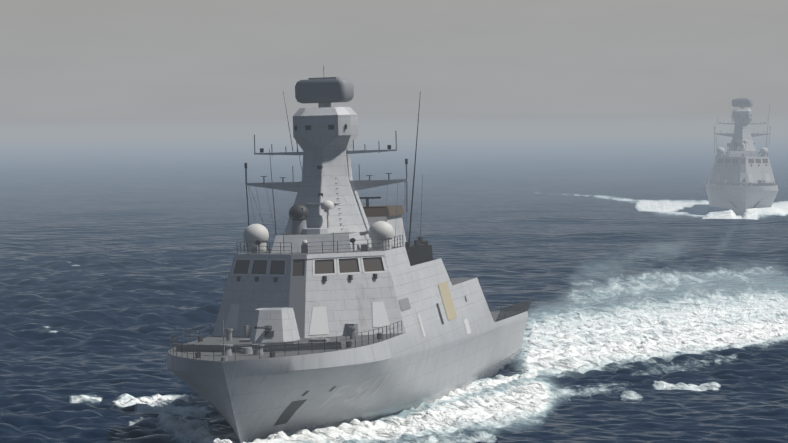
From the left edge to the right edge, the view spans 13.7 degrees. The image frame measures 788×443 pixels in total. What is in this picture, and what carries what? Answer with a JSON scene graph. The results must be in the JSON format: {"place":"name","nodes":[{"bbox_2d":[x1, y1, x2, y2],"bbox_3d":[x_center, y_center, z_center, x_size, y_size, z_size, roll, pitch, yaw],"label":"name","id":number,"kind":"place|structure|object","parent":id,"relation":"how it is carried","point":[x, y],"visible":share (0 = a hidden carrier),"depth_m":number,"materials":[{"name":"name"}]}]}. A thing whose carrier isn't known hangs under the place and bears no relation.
{"place":"outdoors","nodes":[
{"label":"outdoors","id":0,"kind":"place"},
{"bbox_2d":[0,112,787,442],"bbox_3d":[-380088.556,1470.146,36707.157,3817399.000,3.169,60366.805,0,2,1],"label":"sea","id":1,"kind":"structure","parent":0,"point":[634,266],"depth_m":541.65,"materials":[{"name":"blue liquid"}]},
{"bbox_2d":[166,66,532,442],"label":"corvette","id":2,"kind":"object","parent":1,"relation":"on","point":[340,304],"visible":1,"depth_m":266.22,"materials":[{"name":"grey metal"}]},
{"bbox_2d":[704,98,778,214],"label":"corvette","id":3,"kind":"object","parent":1,"relation":"on","point":[741,179],"visible":0.92,"depth_m":803.33,"materials":[{"name":"grey metal"}]},
{"bbox_2d":[0,0,787,117],"label":"sky","id":4,"kind":"structure","parent":0,"point":[59,58],"materials":[{"name":"grey"}]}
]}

